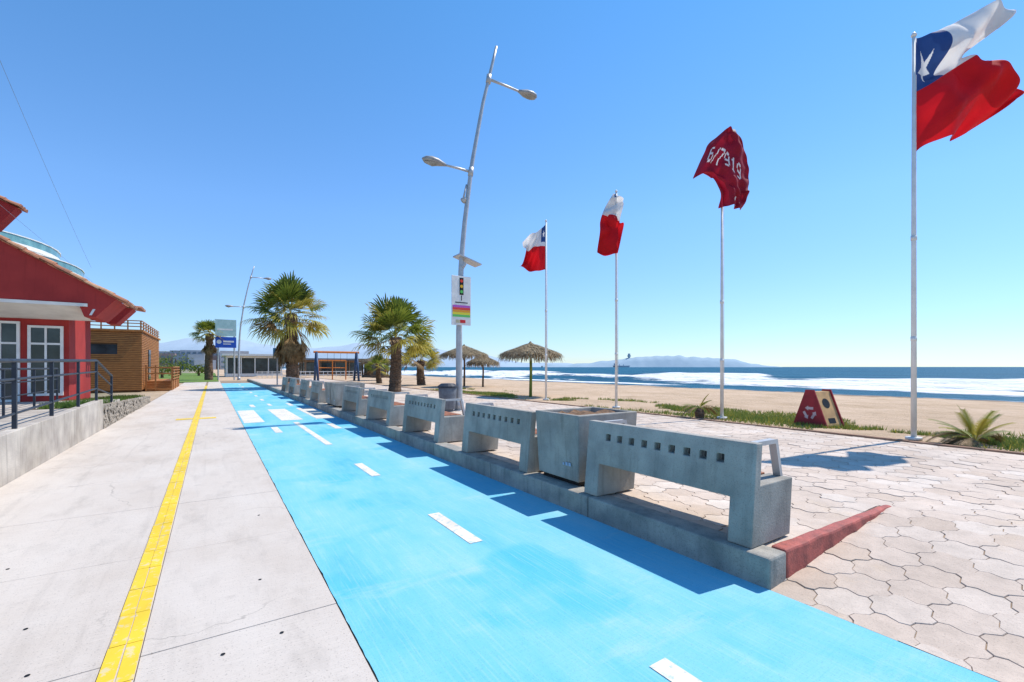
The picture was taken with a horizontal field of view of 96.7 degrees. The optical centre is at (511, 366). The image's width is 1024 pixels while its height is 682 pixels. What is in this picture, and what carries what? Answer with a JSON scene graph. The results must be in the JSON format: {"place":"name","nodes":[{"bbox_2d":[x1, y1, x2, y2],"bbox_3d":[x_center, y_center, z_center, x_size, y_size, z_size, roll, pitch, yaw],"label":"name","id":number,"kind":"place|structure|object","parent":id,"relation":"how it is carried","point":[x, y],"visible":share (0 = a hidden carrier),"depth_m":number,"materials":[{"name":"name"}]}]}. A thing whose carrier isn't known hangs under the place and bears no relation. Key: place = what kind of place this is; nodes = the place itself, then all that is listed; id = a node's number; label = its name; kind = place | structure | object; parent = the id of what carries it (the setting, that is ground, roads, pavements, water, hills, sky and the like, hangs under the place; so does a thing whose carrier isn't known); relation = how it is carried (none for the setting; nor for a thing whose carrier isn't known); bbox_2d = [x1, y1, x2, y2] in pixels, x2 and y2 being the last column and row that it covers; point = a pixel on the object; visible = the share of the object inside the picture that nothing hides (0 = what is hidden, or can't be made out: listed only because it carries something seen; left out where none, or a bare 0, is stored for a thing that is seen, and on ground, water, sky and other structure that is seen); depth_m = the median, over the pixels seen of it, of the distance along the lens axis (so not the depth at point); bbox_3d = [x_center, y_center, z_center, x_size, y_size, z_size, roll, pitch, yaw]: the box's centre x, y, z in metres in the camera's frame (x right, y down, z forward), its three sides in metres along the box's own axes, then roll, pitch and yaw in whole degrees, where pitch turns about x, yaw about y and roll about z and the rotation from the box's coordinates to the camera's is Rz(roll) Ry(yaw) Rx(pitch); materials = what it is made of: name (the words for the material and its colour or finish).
{"place":"outdoors","nodes":[
{"label":"outdoors","id":0,"kind":"place"},
{"bbox_2d":[0,61,89,279],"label":"overhead cable","id":1,"kind":"object","parent":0,"point":[45,166],"visible":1,"depth_m":9.63,"materials":[{"name":"black metal"}]},
{"bbox_2d":[0,399,119,431],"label":"terrace","id":2,"kind":"structure","parent":0,"point":[27,416],"depth_m":10.23,"materials":[{"name":"concrete"}]},
{"bbox_2d":[0,368,57,415],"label":"terrace railing","id":3,"kind":"object","parent":2,"relation":"on","point":[3,397],"visible":0.78,"depth_m":11.12,"materials":[{"name":"metal"}]},
{"bbox_2d":[0,359,112,428],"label":"ramp railing","id":4,"kind":"object","parent":2,"relation":"on","point":[14,379],"visible":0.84,"depth_m":8.20,"materials":[{"name":"grey metal"}]},
{"bbox_2d":[159,373,218,382],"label":"lawn","id":5,"kind":"structure","parent":0,"point":[188,377],"depth_m":67.24,"materials":[{"name":"green plant"}]},
{"bbox_2d":[158,351,223,377],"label":"distant trees","id":6,"kind":"object","parent":5,"relation":"on","point":[197,369],"visible":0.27,"depth_m":83.90,"materials":[{"name":"green plant"}]},
{"bbox_2d":[188,319,225,379],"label":"palm tree","id":7,"kind":"object","parent":5,"relation":"on","point":[209,349],"visible":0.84,"depth_m":54.59,"materials":[{"name":"green plant"}]},
{"bbox_2d":[0,380,378,681],"bbox_3d":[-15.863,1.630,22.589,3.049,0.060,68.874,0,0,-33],"label":"concrete pavement","id":8,"kind":"structure","parent":0,"point":[77,521],"depth_m":3.67,"materials":[{"name":"grey concrete"}]},
{"bbox_2d":[7,568,283,676],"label":"pavement bolts","id":9,"kind":"object","parent":8,"relation":"on","point":[27,628],"visible":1,"depth_m":2.74,"materials":[{"name":"black metal"}]},
{"bbox_2d":[225,266,270,379],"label":"street lamp","id":10,"kind":"object","parent":8,"relation":"on","point":[228,306],"visible":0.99,"depth_m":48.08,"materials":[{"name":"metal"}]},
{"bbox_2d":[252,378,374,387],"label":"paving","id":11,"kind":"structure","parent":0,"point":[272,382],"depth_m":43.17,"materials":[{"name":"beige concrete"}]},
{"bbox_2d":[273,348,277,384],"bbox_3d":[-18.156,-0.050,35.202,0.600,2.900,0.130,0,0,-33],"label":"information sign","id":12,"kind":"object","parent":11,"relation":"on","point":[277,366],"visible":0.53,"depth_m":35.18,"materials":[{"name":"metal"}]},
{"bbox_2d":[241,270,331,383],"bbox_3d":[-16.701,-2.913,33.678,6.176,8.647,6.402,0,0,36],"label":"palm tree","id":13,"kind":"object","parent":11,"relation":"on","point":[290,349],"visible":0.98,"depth_m":33.34,"materials":[{"name":"green plant"}]},
{"bbox_2d":[318,360,345,379],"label":"exercise frame","id":14,"kind":"object","parent":11,"relation":"on","point":[332,367],"visible":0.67,"depth_m":49.37,"materials":[{"name":"orange paint"}]},
{"bbox_2d":[158,338,571,366],"bbox_3d":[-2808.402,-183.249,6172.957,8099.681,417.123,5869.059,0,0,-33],"label":"mountain range","id":15,"kind":"structure","parent":0,"point":[191,344],"depth_m":5905.78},
{"bbox_2d":[0,0,1023,366],"label":"sky","id":16,"kind":"structure","parent":0,"point":[186,147],"materials":[{"name":"blue"}]},
{"bbox_2d":[91,369,1023,451],"bbox_3d":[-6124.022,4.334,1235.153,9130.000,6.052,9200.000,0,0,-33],"label":"ground","id":17,"kind":"structure","parent":0,"point":[891,412],"depth_m":22.20,"materials":[{"name":"beige sand"}]},
{"bbox_2d":[0,231,84,276],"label":"curved apartment building","id":18,"kind":"structure","parent":17,"relation":"on","point":[42,249],"depth_m":43.00,"materials":[{"name":"glass"}]},
{"bbox_2d":[0,317,90,402],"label":"walls","id":19,"kind":"structure","parent":17,"relation":"on","point":[77,339],"depth_m":14.20,"materials":[{"name":"red paint"}]},
{"bbox_2d":[0,321,19,401],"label":"window frame","id":20,"kind":"object","parent":19,"relation":"attached to","point":[17,342],"visible":0.66,"depth_m":13.49,"materials":[{"name":"wood"}]},
{"bbox_2d":[1,323,15,399],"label":"window glass","id":21,"kind":"object","parent":20,"relation":"in","point":[8,334],"visible":0.44,"depth_m":13.41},
{"bbox_2d":[27,325,63,395],"bbox_3d":[-14.186,-0.185,13.849,0.780,2.130,0.058,0,0,-33],"label":"window frame","id":22,"kind":"object","parent":19,"relation":"attached to","point":[45,343],"visible":0.83,"depth_m":13.83,"materials":[{"name":"white wood"}]},
{"bbox_2d":[31,328,59,393],"bbox_3d":[-14.197,-0.185,13.864,0.640,1.990,0.015,0,0,-33],"label":"window glass","id":23,"kind":"object","parent":22,"relation":"in","point":[37,336],"visible":0.57,"depth_m":13.83,"materials":[{"name":"glass"}]},
{"bbox_2d":[0,241,126,322],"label":"roof mass","id":24,"kind":"object","parent":19,"relation":"on","point":[24,276],"visible":0.92,"depth_m":12.87,"materials":[{"name":"red paint"}]},
{"bbox_2d":[0,299,87,306],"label":"gutter trim","id":25,"kind":"structure","parent":24,"relation":"attached to","point":[43,302],"depth_m":12.81,"materials":[{"name":"white paint"}]},
{"bbox_2d":[0,302,90,320],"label":"soffit","id":26,"kind":"structure","parent":24,"relation":"attached to","point":[32,311],"depth_m":13.32,"materials":[{"name":"white paint"}]},
{"bbox_2d":[0,235,137,309],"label":"roof tiles","id":27,"kind":"object","parent":24,"relation":"on","point":[6,240],"visible":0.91,"depth_m":13.12,"materials":[{"name":"orange tile"}]},
{"bbox_2d":[91,308,135,325],"bbox_3d":[-18.141,-2.217,14.454,9.540,1.333,0.900,0,0,-33],"label":"roof mass","id":28,"kind":"object","parent":19,"relation":"on","point":[122,316],"visible":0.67,"depth_m":16.59,"materials":[{"name":"red paint"}]},
{"bbox_2d":[124,304,145,311],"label":"roof tiles","id":29,"kind":"object","parent":28,"relation":"on","point":[141,309],"visible":0.06,"depth_m":16.95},
{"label":"upper walls","id":30,"kind":"object","parent":19,"relation":"on","visible":0},
{"bbox_2d":[0,200,21,231],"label":"roof mass","id":31,"kind":"object","parent":30,"relation":"on","point":[7,218],"visible":1,"depth_m":14.03,"materials":[{"name":"red paint"}]},
{"bbox_2d":[0,195,27,212],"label":"roof tiles","id":32,"kind":"object","parent":31,"relation":"on","point":[15,204],"visible":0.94,"depth_m":14.06,"materials":[{"name":"orange tile"}]},
{"bbox_2d":[0,399,102,487],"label":"ramp retaining wall","id":33,"kind":"structure","parent":17,"relation":"on","point":[27,447],"depth_m":7.63,"materials":[{"name":"grey concrete"}]},
{"bbox_2d":[103,396,150,428],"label":"stone planter wall","id":34,"kind":"structure","parent":17,"relation":"on","point":[113,412],"depth_m":13.89,"materials":[{"name":"grey stone"}]},
{"bbox_2d":[37,394,142,409],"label":"planter grass","id":35,"kind":"structure","parent":34,"relation":"in","point":[61,404],"depth_m":12.94,"materials":[{"name":"plant"}]},
{"bbox_2d":[91,320,179,392],"bbox_3d":[-28.613,-0.690,33.062,6.980,4.580,11.700,0,0,-33],"label":"timber kiosk","id":36,"kind":"object","parent":17,"relation":"on","point":[128,359],"visible":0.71,"depth_m":29.01,"materials":[{"name":"brown wood"}]},
{"bbox_2d":[91,344,116,353],"bbox_3d":[-25.567,-1.100,28.273,1.600,0.600,0.030,0,0,-33],"label":"window","id":37,"kind":"structure","parent":36,"relation":"in","point":[95,348],"depth_m":28.34,"materials":[{"name":"black glass"}]},
{"bbox_2d":[148,350,150,379],"bbox_3d":[-26.022,-0.150,32.673,0.040,2.100,1.200,0,0,-33],"label":"door","id":38,"kind":"structure","parent":36,"relation":"in","point":[149,351],"depth_m":32.48,"materials":[{"name":"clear glass"}]},
{"bbox_2d":[96,386,215,681],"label":"yellow guide line","id":39,"kind":"object","parent":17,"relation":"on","point":[109,667],"visible":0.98,"depth_m":3.25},
{"bbox_2d":[158,350,248,369],"bbox_3d":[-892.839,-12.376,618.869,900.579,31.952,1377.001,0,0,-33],"label":"distant city","id":40,"kind":"object","parent":17,"relation":"on","point":[197,357],"visible":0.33,"depth_m":274.51,"materials":[{"name":"white concrete"}]},
{"bbox_2d":[215,319,235,379],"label":"billboard sign","id":41,"kind":"object","parent":17,"relation":"on","point":[226,327],"visible":0.98,"depth_m":54.88,"materials":[{"name":"metal"}]},
{"bbox_2d":[221,354,282,376],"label":"beach restaurant","id":42,"kind":"structure","parent":17,"relation":"on","point":[252,365],"depth_m":75.13,"materials":[{"name":"white paint"}]},
{"bbox_2d":[257,371,363,376],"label":"white fence","id":43,"kind":"object","parent":17,"relation":"on","point":[323,374],"visible":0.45,"depth_m":66.01,"materials":[{"name":"paint"}]},
{"bbox_2d":[299,358,363,375],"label":"beach kiosk","id":44,"kind":"object","parent":17,"relation":"on","point":[307,364],"visible":0.51,"depth_m":76.40,"materials":[{"name":"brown wood"}]},
{"bbox_2d":[313,351,359,380],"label":"swing frame","id":45,"kind":"object","parent":17,"relation":"on","point":[316,367],"visible":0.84,"depth_m":43.77,"materials":[{"name":"blue paint"}]},
{"bbox_2d":[358,359,390,377],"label":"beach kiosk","id":46,"kind":"object","parent":17,"relation":"on","point":[371,375],"visible":0.3,"depth_m":62.85,"materials":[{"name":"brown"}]},
{"bbox_2d":[360,354,390,366],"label":"thatched umbrella","id":47,"kind":"object","parent":17,"relation":"on","point":[365,361],"visible":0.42,"depth_m":46.19,"materials":[{"name":"green plant"}]},
{"bbox_2d":[364,353,389,382],"bbox_3d":[-11.500,0.111,39.145,2.466,2.844,2.794,0,0,-12],"label":"palm tree","id":48,"kind":"object","parent":17,"relation":"on","point":[374,359],"visible":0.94,"depth_m":38.99,"materials":[{"name":"green plant"}]},
{"bbox_2d":[401,344,444,384],"bbox_3d":[-7.133,-0.486,34.890,4.182,3.941,3.830,0,0,-33],"label":"palm tree","id":49,"kind":"object","parent":17,"relation":"on","point":[420,369],"visible":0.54,"depth_m":34.64,"materials":[{"name":"green plant"}]},
{"bbox_2d":[439,344,489,386],"bbox_3d":[-3.351,0.036,31.787,3.760,3.231,3.706,0,0,-33],"label":"thatched umbrella","id":50,"kind":"object","parent":17,"relation":"on","point":[468,352],"visible":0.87,"depth_m":30.90,"materials":[{"name":"beige plant"}]},
{"bbox_2d":[465,355,499,386],"bbox_3d":[-2.241,0.361,35.050,2.860,2.682,2.838,0,0,-33],"label":"thatched umbrella","id":51,"kind":"object","parent":17,"relation":"on","point":[483,363],"visible":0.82,"depth_m":34.28,"materials":[{"name":"beige plant"}]},
{"bbox_2d":[247,379,785,589],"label":"kerb","id":52,"kind":"structure","parent":17,"relation":"on","point":[764,566],"depth_m":4.52,"materials":[{"name":"concrete"}]},
{"bbox_2d":[584,419,791,548],"bbox_3d":[1.555,0.982,4.371,0.624,0.785,1.850,0,0,-33],"label":"concrete bench","id":53,"kind":"object","parent":52,"relation":"on","point":[621,453],"visible":1,"depth_m":3.83,"materials":[{"name":"grey concrete"}]},
{"bbox_2d":[498,341,563,396],"bbox_3d":[0.864,0.176,21.417,3.206,2.752,3.235,0,0,-33],"label":"thatched umbrella","id":54,"kind":"object","parent":17,"relation":"on","point":[530,350],"visible":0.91,"depth_m":20.60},
{"bbox_2d":[543,220,548,399],"bbox_3d":[1.439,-2.415,19.268,0.260,7.630,0.253,0,0,-33],"label":"flagpole","id":55,"kind":"object","parent":17,"relation":"on","point":[546,339],"visible":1,"depth_m":19.24,"materials":[{"name":"white metal"}]},
{"bbox_2d":[521,226,544,271],"bbox_3d":[0.774,-5.040,19.251,1.094,1.954,0.729,0,0,29],"label":"chilean flag","id":56,"kind":"object","parent":55,"relation":"attached to","point":[534,246],"visible":1,"depth_m":19.28,"materials":[{"name":"red fabric"}]},
{"bbox_2d":[221,383,997,681],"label":"blue bike lane","id":57,"kind":"structure","parent":17,"relation":"on","point":[530,588],"depth_m":3.25,"materials":[{"name":"paint"}]},
{"bbox_2d":[237,389,701,681],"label":"lane markings","id":58,"kind":"object","parent":57,"relation":"on","point":[669,670],"visible":0.94,"depth_m":4.91,"materials":[{"name":"white paint"}]},
{"bbox_2d":[612,190,619,407],"bbox_3d":[3.554,-2.315,15.512,0.260,7.430,0.253,0,0,-33],"label":"flagpole","id":59,"kind":"object","parent":17,"relation":"on","point":[616,368],"visible":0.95,"depth_m":15.48,"materials":[{"name":"white metal"}]},
{"bbox_2d":[597,193,623,255],"bbox_3d":[3.366,-4.881,15.521,0.891,2.139,0.367,0,0,18],"label":"chilean flag","id":60,"kind":"object","parent":59,"relation":"attached to","point":[611,229],"visible":1,"depth_m":15.47,"materials":[{"name":"red fabric"}]},
{"bbox_2d":[320,378,1023,454],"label":"promenade edging","id":61,"kind":"object","parent":17,"relation":"on","point":[928,443],"visible":0.36,"depth_m":9.58,"materials":[{"name":"brick"}]},
{"bbox_2d":[681,394,718,418],"bbox_3d":[5.149,1.087,12.452,0.984,0.726,0.834,0,0,28],"label":"cycad plant","id":62,"kind":"object","parent":17,"relation":"on","point":[699,412],"visible":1,"depth_m":12.35,"materials":[{"name":"green plant"}]},
{"bbox_2d":[717,207,726,418],"bbox_3d":[5.671,-1.790,12.297,0.260,6.380,0.253,0,0,-33],"label":"flagpole","id":63,"kind":"object","parent":17,"relation":"on","point":[722,384],"visible":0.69,"depth_m":12.27,"materials":[{"name":"white metal"}]},
{"bbox_2d":[693,126,749,209],"bbox_3d":[5.654,-5.253,12.098,1.488,2.125,0.574,0,0,0],"label":"maroon banner flag","id":64,"kind":"object","parent":63,"relation":"attached to","point":[723,163],"visible":1,"depth_m":12.04,"materials":[{"name":"red fabric"}]},
{"bbox_2d":[430,387,1023,451],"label":"beach grass","id":65,"kind":"structure","parent":17,"relation":"on","point":[1010,444],"depth_m":12.13,"materials":[{"name":"green plant"}]},
{"bbox_2d":[794,389,843,426],"bbox_3d":[7.427,0.990,11.033,0.654,0.880,0.840,0,0,-23],"label":"recycling container","id":66,"kind":"object","parent":17,"relation":"on","point":[818,407],"visible":0.91,"depth_m":10.87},
{"bbox_2d":[771,505,891,578],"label":"red kerb","id":67,"kind":"structure","parent":17,"relation":"on","point":[804,550],"depth_m":3.70,"materials":[{"name":"paint"}]},
{"bbox_2d":[905,32,922,440],"bbox_3d":[7.729,-2.515,8.755,0.260,7.830,0.253,0,0,-33],"label":"flagpole","id":68,"kind":"object","parent":17,"relation":"on","point":[913,337],"visible":0.99,"depth_m":8.73,"materials":[{"name":"white metal"}]},
{"bbox_2d":[916,0,1023,150],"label":"chilean flag","id":69,"kind":"object","parent":68,"relation":"attached to","point":[957,95],"visible":1,"depth_m":8.65,"materials":[{"name":"red fabric"}]},
{"bbox_2d":[919,405,1013,447],"bbox_3d":[8.313,1.213,8.291,1.689,1.067,1.140,0,0,-20],"label":"young palm plant","id":70,"kind":"object","parent":17,"relation":"on","point":[981,426],"visible":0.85,"depth_m":8.17,"materials":[{"name":"green plant"}]},
{"bbox_2d":[279,385,1023,681],"bbox_3d":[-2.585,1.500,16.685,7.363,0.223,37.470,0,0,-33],"label":"hexagonal paving","id":71,"kind":"structure","parent":0,"point":[973,612],"depth_m":4.07,"materials":[{"name":"concrete"}]},
{"bbox_2d":[281,377,297,391],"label":"concrete bench","id":72,"kind":"object","parent":71,"relation":"on","point":[285,384],"visible":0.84,"depth_m":25.55,"materials":[{"name":"grey concrete"}]},
{"bbox_2d":[288,378,304,393],"bbox_3d":[-11.167,0.982,23.688,0.624,0.785,1.850,0,0,-33],"label":"concrete bench","id":73,"kind":"object","parent":71,"relation":"on","point":[294,387],"visible":0.79,"depth_m":23.06,"materials":[{"name":"grey concrete"}]},
{"bbox_2d":[299,379,318,397],"bbox_3d":[-9.187,0.982,20.681,0.624,0.785,1.850,0,0,-33],"label":"concrete bench","id":74,"kind":"object","parent":71,"relation":"on","point":[305,389],"visible":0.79,"depth_m":20.25,"materials":[{"name":"grey concrete"}]},
{"bbox_2d":[310,381,325,402],"bbox_3d":[-7.647,0.982,18.343,0.624,0.785,1.850,0,0,-33],"label":"concrete bench","id":75,"kind":"object","parent":71,"relation":"on","point":[317,392],"visible":0.76,"depth_m":17.93,"materials":[{"name":"grey concrete"}]},
{"bbox_2d":[325,381,352,404],"bbox_3d":[-6.258,0.964,16.665,0.979,0.820,0.819,0,0,-33],"label":"concrete planter","id":76,"kind":"object","parent":71,"relation":"on","point":[328,392],"visible":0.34,"depth_m":16.32,"materials":[{"name":"concrete"}]},
{"bbox_2d":[330,382,364,406],"bbox_3d":[-5.736,0.964,15.872,0.979,0.820,0.819,0,0,-33],"label":"concrete planter","id":77,"kind":"object","parent":71,"relation":"on","point":[337,389],"visible":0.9,"depth_m":15.42,"materials":[{"name":"concrete"}]},
{"bbox_2d":[342,385,374,415],"bbox_3d":[-4.594,0.982,13.708,0.624,0.785,1.850,0,0,-33],"label":"concrete bench","id":78,"kind":"object","parent":71,"relation":"on","point":[354,398],"visible":0.88,"depth_m":13.28,"materials":[{"name":"grey concrete"}]},
{"bbox_2d":[366,389,409,425],"bbox_3d":[-3.098,0.982,11.436,0.624,0.785,1.850,0,0,-33],"label":"concrete bench","id":79,"kind":"object","parent":71,"relation":"on","point":[381,404],"visible":0.9,"depth_m":10.94,"materials":[{"name":"grey concrete"}]},
{"bbox_2d":[346,293,436,391],"bbox_3d":[-6.442,-1.325,25.375,4.870,5.491,5.165,0,0,11],"label":"palm tree","id":80,"kind":"object","parent":71,"relation":"on","point":[397,314],"visible":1,"depth_m":24.98,"materials":[{"name":"green plant"}]},
{"bbox_2d":[402,394,464,442],"bbox_3d":[-1.586,0.982,9.140,0.624,0.785,1.850,0,0,-33],"label":"concrete bench","id":81,"kind":"object","parent":71,"relation":"on","point":[422,412],"visible":0.98,"depth_m":8.56,"materials":[{"name":"grey concrete"}]},
{"bbox_2d":[438,383,457,411],"bbox_3d":[-2.014,0.960,14.239,0.620,0.880,0.620,0,0,-33],"label":"litter bin","id":82,"kind":"object","parent":71,"relation":"on","point":[447,390],"visible":0.76,"depth_m":14.01,"materials":[{"name":"metal"}]},
{"bbox_2d":[422,46,536,410],"bbox_3d":[-0.940,-4.696,15.085,4.330,12.211,0.470,0,0,-33],"label":"street lamp","id":83,"kind":"object","parent":71,"relation":"on","point":[464,261],"visible":0.88,"depth_m":14.63,"materials":[{"name":"metal"}]},
{"bbox_2d":[451,275,470,325],"bbox_3d":[-1.609,-2.100,14.442,0.680,1.560,0.047,0,0,-33],"label":"traffic light sign","id":84,"kind":"object","parent":83,"relation":"attached to","point":[460,300],"visible":1,"depth_m":14.41,"materials":[{"name":"white paint"}]},
{"bbox_2d":[462,402,539,472],"bbox_3d":[-0.057,0.982,6.818,0.624,0.785,1.850,0,0,-33],"label":"concrete bench","id":85,"kind":"object","parent":71,"relation":"on","point":[488,426],"visible":0.88,"depth_m":6.52,"materials":[{"name":"grey concrete"}]},
{"bbox_2d":[536,407,636,485],"bbox_3d":[0.931,0.964,5.750,0.979,0.820,0.819,0,0,-33],"label":"concrete planter","id":86,"kind":"object","parent":71,"relation":"on","point":[562,436],"visible":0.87,"depth_m":5.44,"materials":[{"name":"concrete"}]},
{"bbox_2d":[280,367,1023,401],"bbox_3d":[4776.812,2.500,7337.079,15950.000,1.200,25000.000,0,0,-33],"label":"sea","id":87,"kind":"structure","parent":0,"point":[986,383],"depth_m":113.62,"materials":[{"name":"liquid"}]},
{"bbox_2d":[541,355,776,366],"bbox_3d":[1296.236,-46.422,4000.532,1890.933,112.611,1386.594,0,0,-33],"label":"peninsula hills","id":88,"kind":"structure","parent":0,"point":[667,361],"depth_m":3920.53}
]}

